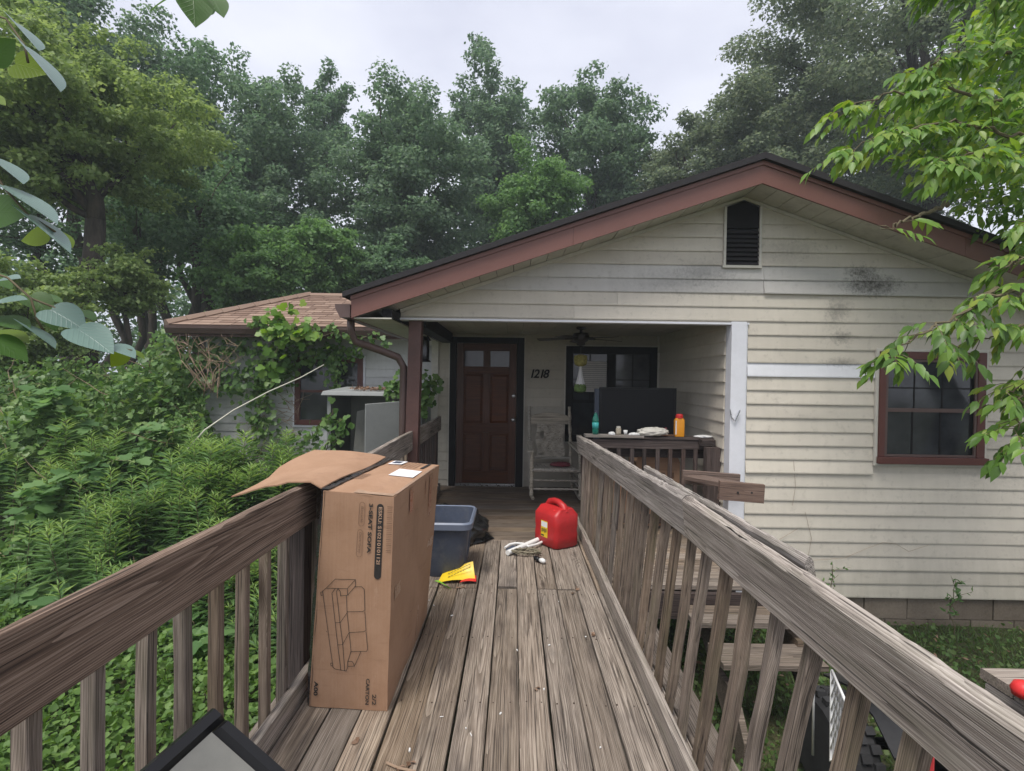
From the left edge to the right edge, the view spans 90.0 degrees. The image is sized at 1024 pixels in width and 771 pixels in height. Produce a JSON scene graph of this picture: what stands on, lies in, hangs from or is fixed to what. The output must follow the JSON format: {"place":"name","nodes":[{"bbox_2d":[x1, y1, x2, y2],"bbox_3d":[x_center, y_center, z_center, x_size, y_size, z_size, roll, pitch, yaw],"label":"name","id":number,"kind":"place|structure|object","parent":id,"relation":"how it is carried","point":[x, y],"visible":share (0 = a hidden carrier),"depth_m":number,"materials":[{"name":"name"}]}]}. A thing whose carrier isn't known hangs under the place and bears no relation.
{"place":"outdoors","nodes":[
{"label":"outdoors","id":0,"kind":"place"},
{"bbox_2d":[0,0,228,366],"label":"redbud branch","id":1,"kind":"object","parent":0,"point":[45,310],"visible":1,"depth_m":1.52,"materials":[{"name":"green plant"}]},
{"bbox_2d":[0,443,1023,770],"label":"ground","id":2,"kind":"structure","parent":0,"point":[772,737],"depth_m":3.95,"materials":[{"name":"green plant"}]},
{"bbox_2d":[0,187,83,359],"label":"slim tree","id":3,"kind":"object","parent":2,"relation":"on","point":[10,238],"visible":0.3,"depth_m":15.88,"materials":[{"name":"green plant"}]},
{"bbox_2d":[0,248,117,498],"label":"understory tree","id":4,"kind":"object","parent":2,"relation":"on","point":[40,350],"visible":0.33,"depth_m":9.12,"materials":[{"name":"green plant"}]},
{"bbox_2d":[0,0,183,360],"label":"deciduous tree","id":5,"kind":"object","parent":2,"relation":"on","point":[85,8],"visible":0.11,"depth_m":18.20,"materials":[{"name":"green plant"}]},
{"bbox_2d":[64,197,125,379],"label":"slim tree","id":6,"kind":"object","parent":2,"relation":"on","point":[117,323],"visible":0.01,"depth_m":20.09,"materials":[{"name":"brown plant"}]},
{"bbox_2d":[23,372,205,452],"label":"undergrowth","id":7,"kind":"object","parent":2,"relation":"on","point":[141,431],"depth_m":13.64,"materials":[{"name":"green plant"}]},
{"bbox_2d":[65,241,183,449],"bbox_3d":[-7.978,-0.444,10.577,1.951,5.000,1.967,1,1,0],"label":"understory tree","id":8,"kind":"object","parent":2,"relation":"on","point":[129,289],"visible":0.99,"depth_m":10.30,"materials":[{"name":"green plant"}]},
{"bbox_2d":[0,0,248,438],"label":"oak tree","id":9,"kind":"object","parent":2,"relation":"on","point":[57,145],"visible":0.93,"depth_m":10.46,"materials":[{"name":"green plant"}]},
{"bbox_2d":[0,355,248,539],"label":"vine shoots","id":10,"kind":"object","parent":2,"relation":"on","point":[108,380],"visible":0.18,"depth_m":7.01,"materials":[{"name":"green plant"}]},
{"bbox_2d":[0,355,261,502],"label":"vine stems","id":11,"kind":"object","parent":2,"relation":"on","point":[117,415],"visible":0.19,"depth_m":6.38,"materials":[{"name":"green plant"}]},
{"bbox_2d":[0,335,265,626],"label":"dead stems","id":12,"kind":"object","parent":2,"relation":"on","point":[103,424],"visible":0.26,"depth_m":6.62,"materials":[{"name":"plant"}]},
{"bbox_2d":[0,581,275,770],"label":"ground cover","id":13,"kind":"object","parent":2,"relation":"on","point":[114,719],"visible":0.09,"depth_m":3.26,"materials":[{"name":"green plant"}]},
{"bbox_2d":[0,330,276,656],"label":"vine thicket","id":14,"kind":"object","parent":2,"relation":"on","point":[135,413],"visible":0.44,"depth_m":6.70,"materials":[{"name":"green plant"}]},
{"bbox_2d":[173,334,242,397],"bbox_3d":[-4.411,-0.291,7.414,1.016,0.949,0.586,1,1,-13],"label":"dead shrub","id":15,"kind":"object","parent":14,"relation":"on","point":[213,381],"visible":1,"depth_m":7.39,"materials":[{"name":"brown plant"}]},
{"bbox_2d":[0,384,276,667],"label":"broad weeds","id":16,"kind":"object","parent":2,"relation":"on","point":[45,506],"visible":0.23,"depth_m":5.41,"materials":[{"name":"green plant"}]},
{"bbox_2d":[74,176,203,446],"bbox_3d":[-10.836,-2.169,15.113,3.407,8.271,3.324,2,1,41],"label":"slim tree","id":17,"kind":"object","parent":2,"relation":"on","point":[138,240],"visible":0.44,"depth_m":14.69,"materials":[{"name":"green plant"}]},
{"bbox_2d":[64,16,217,361],"bbox_3d":[-16.912,-7.021,24.159,6.826,17.561,6.892,1,1,0],"label":"forest tree","id":18,"kind":"object","parent":2,"relation":"on","point":[146,313],"visible":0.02,"depth_m":23.02,"materials":[{"name":"green plant"}]},
{"bbox_2d":[0,420,304,656],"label":"tall weeds","id":19,"kind":"object","parent":2,"relation":"on","point":[243,500],"visible":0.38,"depth_m":5.18,"materials":[{"name":"green plant"}]},
{"bbox_2d":[0,416,301,648],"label":"weed tips","id":20,"kind":"object","parent":19,"relation":"attached to","point":[204,444],"visible":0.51,"depth_m":5.31,"materials":[{"name":"green plant"}]},
{"bbox_2d":[188,364,323,448],"bbox_3d":[-3.180,0.251,6.448,1.578,1.078,0.059,0,1,-35],"label":"bare cane","id":21,"kind":"object","parent":19,"relation":"on","point":[204,430],"visible":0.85,"depth_m":6.34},
{"bbox_2d":[103,175,201,377],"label":"slim tree","id":22,"kind":"object","parent":2,"relation":"on","point":[152,322],"visible":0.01,"depth_m":16.76,"materials":[{"name":"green plant"}]},
{"bbox_2d":[138,147,206,351],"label":"slim tree","id":23,"kind":"object","parent":2,"relation":"on","point":[166,316],"visible":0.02,"depth_m":18.98,"materials":[{"name":"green plant"}]},
{"bbox_2d":[177,262,191,352],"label":"slim tree","id":24,"kind":"object","parent":2,"relation":"on","point":[189,291],"depth_m":22.79,"materials":[{"name":"brown plant"}]},
{"bbox_2d":[138,152,270,404],"bbox_3d":[-8.861,-2.333,14.630,3.249,8.622,3.455,1,1,0],"label":"slim tree","id":25,"kind":"object","parent":2,"relation":"on","point":[211,202],"visible":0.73,"depth_m":14.39,"materials":[{"name":"green plant"}]},
{"bbox_2d":[107,31,302,310],"bbox_3d":[-13.139,-6.697,21.796,8.134,17.047,8.619,1,1,0],"label":"forest tree","id":26,"kind":"object","parent":2,"relation":"on","point":[191,68],"visible":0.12,"depth_m":20.75,"materials":[{"name":"green plant"}]},
{"bbox_2d":[192,155,242,372],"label":"slim tree","id":27,"kind":"object","parent":2,"relation":"on","point":[204,305],"visible":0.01,"depth_m":19.66,"materials":[{"name":"green plant"}]},
{"bbox_2d":[184,159,277,272],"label":"slim tree","id":28,"kind":"object","parent":2,"relation":"on","point":[253,199],"visible":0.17,"depth_m":17.47,"materials":[{"name":"green plant"}]},
{"bbox_2d":[170,221,316,311],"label":"understory tree","id":29,"kind":"object","parent":2,"relation":"on","point":[263,277],"visible":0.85,"depth_m":13.50,"materials":[{"name":"green plant"}]},
{"bbox_2d":[0,232,522,380],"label":"forest","id":30,"kind":"object","parent":2,"relation":"on","point":[183,304],"visible":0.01,"depth_m":30.58,"materials":[{"name":"green plant"}]},
{"bbox_2d":[184,62,357,231],"bbox_3d":[-9.396,-5.346,20.451,6.610,14.594,6.213,1,1,0],"label":"forest tree","id":31,"kind":"object","parent":2,"relation":"on","point":[278,141],"visible":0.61,"depth_m":19.30,"materials":[{"name":"green plant"}]},
{"bbox_2d":[254,206,323,293],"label":"slim tree","id":32,"kind":"object","parent":2,"relation":"on","point":[279,217],"visible":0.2,"depth_m":18.17,"materials":[{"name":"green plant"}]},
{"bbox_2d":[272,215,371,292],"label":"understory tree","id":33,"kind":"object","parent":2,"relation":"on","point":[331,252],"visible":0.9,"depth_m":14.80,"materials":[{"name":"green plant"}]},
{"bbox_2d":[297,56,359,220],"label":"forest tree","id":34,"kind":"object","parent":2,"relation":"on","point":[336,102],"visible":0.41,"depth_m":26.61,"materials":[{"name":"green plant"}]},
{"bbox_2d":[338,221,367,268],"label":"slim tree","id":35,"kind":"object","parent":2,"relation":"on","point":[356,243],"visible":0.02,"depth_m":23.77,"materials":[{"name":"green plant"}]},
{"bbox_2d":[321,387,430,452],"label":"resin shed","id":36,"kind":"structure","parent":2,"relation":"on","point":[374,417],"depth_m":6.87,"materials":[{"name":"plastic"}]},
{"bbox_2d":[295,397,354,453],"bbox_3d":[-2.610,0.766,6.883,1.107,1.253,0.424,1,1,36],"label":"wall vine","id":37,"kind":"object","parent":36,"relation":"attached to","point":[327,422],"depth_m":6.74,"materials":[{"name":"green plant"}]},
{"bbox_2d":[348,385,385,390],"bbox_3d":[-1.928,0.036,7.052,0.564,0.110,0.508,1,1,0],"label":"dead leaf pile","id":38,"kind":"object","parent":36,"relation":"on","point":[368,388],"visible":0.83,"depth_m":6.92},
{"bbox_2d":[364,401,398,452],"bbox_3d":[-1.558,1.145,6.652,0.721,1.909,0.044,0,1,-32],"label":"shed door","id":39,"kind":"structure","parent":36,"relation":"in","point":[381,419],"depth_m":6.53,"materials":[{"name":"grey plastic"}]},
{"bbox_2d":[378,369,443,421],"bbox_3d":[-1.309,0.127,6.700,0.845,0.692,0.332,1,1,22],"label":"wall vine","id":40,"kind":"object","parent":36,"relation":"attached to","point":[426,400],"depth_m":6.64,"materials":[{"name":"green plant"}]},
{"bbox_2d":[349,232,434,286],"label":"understory tree","id":41,"kind":"object","parent":2,"relation":"on","point":[384,261],"visible":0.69,"depth_m":15.54,"materials":[{"name":"green plant"}]},
{"bbox_2d":[304,57,505,260],"bbox_3d":[-4.102,-5.280,20.935,8.000,14.546,7.305,0,1,-38],"label":"forest tree","id":42,"kind":"object","parent":2,"relation":"on","point":[415,151],"visible":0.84,"depth_m":19.40,"materials":[{"name":"green plant"}]},
{"bbox_2d":[443,32,543,247],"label":"poplar tree","id":43,"kind":"object","parent":2,"relation":"on","point":[488,117],"visible":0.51,"depth_m":25.54,"materials":[{"name":"green plant"}]},
{"bbox_2d":[249,485,762,770],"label":"wooden deck","id":44,"kind":"structure","parent":2,"relation":"on","point":[597,698],"depth_m":2.52,"materials":[{"name":"brown wood"}]},
{"bbox_2d":[140,708,284,770],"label":"framed panel","id":45,"kind":"object","parent":44,"relation":"on","point":[200,745],"visible":1,"depth_m":1.35,"materials":[{"name":"black plastic"}]},
{"bbox_2d":[0,416,440,770],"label":"railing","id":46,"kind":"object","parent":44,"relation":"on","point":[49,653],"visible":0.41,"depth_m":1.54,"materials":[{"name":"brown wood"}]},
{"bbox_2d":[231,450,438,710],"bbox_3d":[-0.847,0.921,2.736,0.784,1.053,0.962,1,1,0],"label":"cardboard carton","id":47,"kind":"object","parent":44,"relation":"on","point":[375,529],"visible":1,"depth_m":2.31,"materials":[{"name":"brown cardboard"}]},
{"bbox_2d":[386,761,415,770],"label":"stick","id":48,"kind":"object","parent":44,"relation":"on","point":[397,767],"visible":1,"depth_m":1.95,"materials":[{"name":"beige wood"}]},
{"bbox_2d":[430,505,476,576],"bbox_3d":[-0.503,1.222,4.038,0.416,0.429,0.556,1,1,0],"label":"storage tote","id":49,"kind":"object","parent":44,"relation":"on","point":[453,525],"visible":0.69,"depth_m":3.82,"materials":[{"name":"grey plastic"}]},
{"bbox_2d":[438,561,475,582],"bbox_3d":[-0.399,1.377,3.785,0.278,0.117,0.154,1,1,0],"label":"snack packet","id":50,"kind":"object","parent":44,"relation":"on","point":[464,572],"visible":1,"depth_m":3.79,"materials":[{"name":"yellow plastic"}]},
{"bbox_2d":[438,503,493,545],"bbox_3d":[-0.584,1.270,4.812,0.750,0.312,0.674,0,1,-30],"label":"rubbish bag","id":51,"kind":"object","parent":44,"relation":"on","point":[479,532],"visible":0.16,"depth_m":4.67,"materials":[{"name":"black plastic"}]},
{"bbox_2d":[351,501,594,770],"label":"dead leaves","id":52,"kind":"object","parent":44,"relation":"on","point":[355,741],"visible":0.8,"depth_m":2.10,"materials":[{"name":"brown plant"}]},
{"bbox_2d":[409,600,600,751],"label":"litter crumbs","id":53,"kind":"object","parent":44,"relation":"on","point":[500,712],"visible":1,"depth_m":2.28,"materials":[{"name":"white plastic"}]},
{"bbox_2d":[504,537,545,563],"bbox_3d":[0.128,1.413,4.506,0.389,0.054,0.708,1,1,8],"label":"cord","id":54,"kind":"object","parent":44,"relation":"on","point":[521,548],"visible":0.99,"depth_m":4.39,"materials":[{"name":"white fabric"}]},
{"bbox_2d":[527,406,580,499],"bbox_3d":[0.537,0.847,6.533,0.692,1.118,0.954,1,1,0],"label":"rocking chair","id":55,"kind":"object","parent":44,"relation":"on","point":[550,445],"visible":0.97,"depth_m":6.83,"materials":[{"name":"grey wood"}]},
{"bbox_2d":[550,461,569,466],"bbox_3d":[0.609,0.988,6.460,0.261,0.056,0.187,1,1,0],"label":"cloth","id":56,"kind":"object","parent":55,"relation":"on","point":[560,464],"visible":1,"depth_m":6.41,"materials":[{"name":"red fabric"}]},
{"bbox_2d":[535,497,577,549],"bbox_3d":[0.403,1.237,4.674,0.278,0.416,0.330,0,1,-34],"label":"fuel can","id":57,"kind":"object","parent":44,"relation":"on","point":[556,520],"visible":0.99,"depth_m":4.56,"materials":[{"name":"red plastic"}]},
{"bbox_2d":[607,457,626,509],"bbox_3d":[1.220,1.075,5.490,0.390,0.736,0.380,1,1,0],"label":"cardboard box","id":58,"kind":"object","parent":44,"relation":"on","point":[620,492],"visible":0.02,"depth_m":5.33,"materials":[{"name":"brown cardboard"}]},
{"bbox_2d":[584,433,720,528],"bbox_3d":[1.370,1.176,5.104,1.296,1.355,0.300,1,1,0],"label":"railing","id":59,"kind":"object","parent":44,"relation":"on","point":[671,447],"visible":0.45,"depth_m":5.11,"materials":[{"name":"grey wood"}]},
{"bbox_2d":[592,410,598,433],"bbox_3d":[0.839,0.370,5.142,0.065,0.238,0.064,1,1,0],"label":"plastic bottle","id":60,"kind":"object","parent":59,"relation":"on","point":[595,425],"visible":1,"depth_m":5.12,"materials":[{"name":"teal"}]},
{"bbox_2d":[616,426,620,434],"bbox_3d":[1.069,0.451,5.142,0.054,0.083,0.054,1,1,0],"label":"glass jar","id":61,"kind":"object","parent":59,"relation":"on","point":[618,430],"visible":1,"depth_m":5.12,"materials":[{"name":"beige glass"}]},
{"bbox_2d":[594,387,676,439],"bbox_3d":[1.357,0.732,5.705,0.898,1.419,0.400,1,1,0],"label":"television","id":62,"kind":"object","parent":59,"relation":"on","point":[630,410],"visible":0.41,"depth_m":5.66,"materials":[{"name":"black plastic"}]},
{"bbox_2d":[674,414,684,436],"bbox_3d":[1.688,0.401,5.169,0.096,0.226,0.072,1,1,0],"label":"orange container","id":63,"kind":"object","parent":59,"relation":"on","point":[679,425],"visible":0.95,"depth_m":5.14,"materials":[{"name":"plastic"}]},
{"bbox_2d":[694,435,712,437],"bbox_3d":[1.934,0.511,5.172,0.210,0.025,0.111,1,1,0],"label":"paper scrap","id":64,"kind":"object","parent":59,"relation":"on","point":[704,436],"visible":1,"depth_m":5.13,"materials":[{"name":"white paper"}]},
{"bbox_2d":[629,457,679,525],"bbox_3d":[1.500,1.060,5.428,0.450,0.776,0.380,1,1,0],"label":"cardboard box","id":65,"kind":"object","parent":44,"relation":"on","point":[663,464],"visible":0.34,"depth_m":5.26,"materials":[{"name":"brown cardboard"}]},
{"bbox_2d":[576,435,1023,770],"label":"railing","id":66,"kind":"object","parent":44,"relation":"on","point":[931,705],"visible":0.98,"depth_m":1.62,"materials":[{"name":"grey wood"}]},
{"bbox_2d":[475,132,600,242],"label":"young tree","id":67,"kind":"object","parent":2,"relation":"on","point":[544,190],"visible":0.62,"depth_m":18.06,"materials":[{"name":"green plant"}]},
{"bbox_2d":[164,152,1023,628],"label":"house","id":68,"kind":"structure","parent":2,"relation":"on","point":[772,298],"depth_m":4.78,"materials":[{"name":"beige"}]},
{"bbox_2d":[137,326,318,467],"bbox_3d":[-4.394,0.132,7.959,2.913,2.341,0.434,1,1,0],"label":"wall vine","id":69,"kind":"object","parent":68,"relation":"attached to","point":[264,384],"depth_m":7.93,"materials":[{"name":"green plant"}]},
{"bbox_2d":[234,379,309,470],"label":"dry vines","id":70,"kind":"object","parent":68,"relation":"attached to","point":[283,414],"visible":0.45,"depth_m":8.10,"materials":[{"name":"plant"}]},
{"bbox_2d":[246,422,314,474],"bbox_3d":[-3.534,1.287,7.965,1.497,1.518,0.284,1,1,0],"label":"wall vine","id":71,"kind":"object","parent":68,"relation":"attached to","point":[278,430],"depth_m":7.99,"materials":[{"name":"green plant"}]},
{"bbox_2d":[254,299,322,382],"bbox_3d":[-3.248,-0.657,7.497,0.989,1.249,0.311,1,1,5],"label":"wall vine","id":72,"kind":"object","parent":68,"relation":"attached to","point":[283,328],"depth_m":7.48,"materials":[{"name":"green plant"}]},
{"bbox_2d":[244,316,391,388],"bbox_3d":[-2.896,-0.422,7.800,2.197,1.241,0.535,1,1,-3],"label":"wall vine","id":73,"kind":"object","parent":68,"relation":"attached to","point":[332,361],"depth_m":7.90,"materials":[{"name":"green plant"}]},
{"bbox_2d":[293,355,365,426],"bbox_3d":[-2.926,0.094,8.188,1.150,1.150,0.049,1,1,0],"label":"wing window","id":74,"kind":"structure","parent":68,"relation":"in","point":[313,407],"depth_m":8.19,"materials":[{"name":"red paint"}]},
{"bbox_2d":[422,333,430,361],"bbox_3d":[-1.077,-0.553,6.298,0.170,0.521,0.170,1,1,0],"label":"porch lantern","id":75,"kind":"object","parent":68,"relation":"hanging from","point":[426,339],"visible":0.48,"depth_m":6.26,"materials":[{"name":"black paint"}]},
{"bbox_2d":[447,336,525,486],"bbox_3d":[-0.355,0.358,7.108,1.065,2.088,0.118,1,1,0],"label":"front door","id":76,"kind":"structure","parent":68,"relation":"in","point":[486,414],"depth_m":7.12,"materials":[{"name":"brown wood"}]},
{"bbox_2d":[537,327,621,353],"bbox_3d":[0.810,-0.527,6.068,1.028,0.320,0.989,1,1,0],"label":"ceiling fan","id":77,"kind":"object","parent":68,"relation":"hanging from","point":[581,338],"visible":1,"depth_m":5.99,"materials":[{"name":"brown metal"}]},
{"bbox_2d":[574,354,587,392],"bbox_3d":[0.807,-0.142,6.045,0.164,0.450,0.164,1,1,0],"label":"hanging ornament","id":78,"kind":"object","parent":77,"relation":"hanging from","point":[580,360],"visible":1,"depth_m":6.00,"materials":[{"name":"paper"}]},
{"bbox_2d":[563,345,657,442],"bbox_3d":[1.375,0.125,7.114,1.300,1.365,0.044,1,1,0],"label":"porch window","id":79,"kind":"structure","parent":68,"relation":"in","point":[607,365],"depth_m":7.11,"materials":[{"name":"black glass"}]},
{"bbox_2d":[681,470,764,503],"bbox_3d":[1.832,0.853,4.410,0.532,0.178,0.668,1,1,0],"label":"handrail stub","id":80,"kind":"object","parent":68,"relation":"attached to","point":[731,486],"visible":1,"depth_m":4.09,"materials":[{"name":"brown wood"}]},
{"bbox_2d":[730,409,740,420],"bbox_3d":[2.064,0.278,4.741,0.095,0.110,0.016,1,1,14],"label":"wall hook","id":81,"kind":"object","parent":68,"relation":"attached to","point":[736,415],"depth_m":4.74,"materials":[{"name":"metal"}]},
{"bbox_2d":[779,471,927,559],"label":"dry tendrils","id":82,"kind":"object","parent":68,"relation":"attached to","point":[836,558],"visible":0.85,"depth_m":4.78,"materials":[{"name":"brown plant"}]},
{"bbox_2d":[872,348,988,466],"bbox_3d":[3.895,0.209,4.750,1.036,1.091,0.074,1,1,0],"label":"bedroom window","id":83,"kind":"structure","parent":68,"relation":"in","point":[917,422],"depth_m":4.76,"materials":[{"name":"red paint"}]},
{"bbox_2d":[519,59,669,215],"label":"poplar tree","id":84,"kind":"object","parent":2,"relation":"on","point":[612,133],"visible":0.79,"depth_m":23.48,"materials":[{"name":"green plant"}]},
{"bbox_2d":[619,106,716,198],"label":"oak tree","id":85,"kind":"object","parent":2,"relation":"on","point":[663,167],"visible":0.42,"depth_m":21.91,"materials":[{"name":"green plant"}]},
{"bbox_2d":[688,604,828,769],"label":"porch steps","id":86,"kind":"structure","parent":2,"relation":"on","point":[792,650],"depth_m":3.37,"materials":[{"name":"brown wood"}]},
{"bbox_2d":[678,35,881,173],"bbox_3d":[10.406,-5.835,22.123,7.318,16.090,7.740,1,1,0],"label":"willow oak","id":87,"kind":"object","parent":2,"relation":"on","point":[744,134],"visible":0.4,"depth_m":20.29,"materials":[{"name":"green plant"}]},
{"bbox_2d":[811,669,844,761],"bbox_3d":[1.480,1.633,2.385,0.057,0.667,0.715,1,1,18],"label":"wire rack","id":88,"kind":"object","parent":2,"relation":"on","point":[835,691],"visible":0.57,"depth_m":2.36,"materials":[{"name":"white metal"}]},
{"bbox_2d":[823,562,849,588],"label":"weed","id":89,"kind":"object","parent":2,"relation":"on","point":[832,575],"visible":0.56,"depth_m":4.57,"materials":[{"name":"green plant"}]},
{"bbox_2d":[657,618,1023,770],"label":"grass","id":90,"kind":"structure","parent":2,"relation":"on","point":[986,649],"depth_m":4.14,"materials":[{"name":"green plant"}]},
{"bbox_2d":[696,626,1023,722],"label":"fallen leaves","id":91,"kind":"object","parent":2,"relation":"on","point":[841,684],"visible":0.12,"depth_m":4.22,"materials":[{"name":"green plant"}]},
{"bbox_2d":[715,0,1023,224],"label":"willow oak","id":92,"kind":"object","parent":2,"relation":"on","point":[865,68],"visible":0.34,"depth_m":19.43,"materials":[{"name":"green plant"}]},
{"bbox_2d":[799,672,948,770],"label":"quad bike","id":93,"kind":"object","parent":2,"relation":"on","point":[874,745],"visible":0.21,"depth_m":2.70,"materials":[{"name":"rubber"}]},
{"bbox_2d":[799,0,1023,482],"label":"boxelder tree","id":94,"kind":"object","parent":2,"relation":"on","point":[969,167],"visible":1,"depth_m":3.59,"materials":[{"name":"green plant"}]},
{"bbox_2d":[940,577,972,634],"bbox_3d":[3.920,1.976,4.555,0.290,0.547,0.158,1,1,-13],"label":"weed","id":95,"kind":"object","parent":2,"relation":"on","point":[957,593],"visible":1,"depth_m":4.55,"materials":[{"name":"green plant"}]},
{"bbox_2d":[980,668,1023,715],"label":"plank table","id":96,"kind":"object","parent":2,"relation":"on","point":[998,680],"visible":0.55,"depth_m":1.71,"materials":[{"name":"grey wood"}]},
{"bbox_2d":[1009,679,1023,699],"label":"red cup","id":97,"kind":"object","parent":96,"relation":"on","point":[1016,687],"visible":1,"depth_m":1.60,"materials":[{"name":"red plastic"}]},
{"bbox_2d":[0,0,1023,373],"label":"sky","id":98,"kind":"structure","parent":0,"point":[670,48],"materials":[{"name":"white"}]},
{"bbox_2d":[636,427,668,435],"bbox_3d":[1.417,0.457,5.153,0.323,0.084,0.174,1,1,0],"label":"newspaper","id":99,"kind":"object","parent":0,"point":[651,431],"visible":0.97,"depth_m":5.09,"materials":[{"name":"white paper"}]}
]}

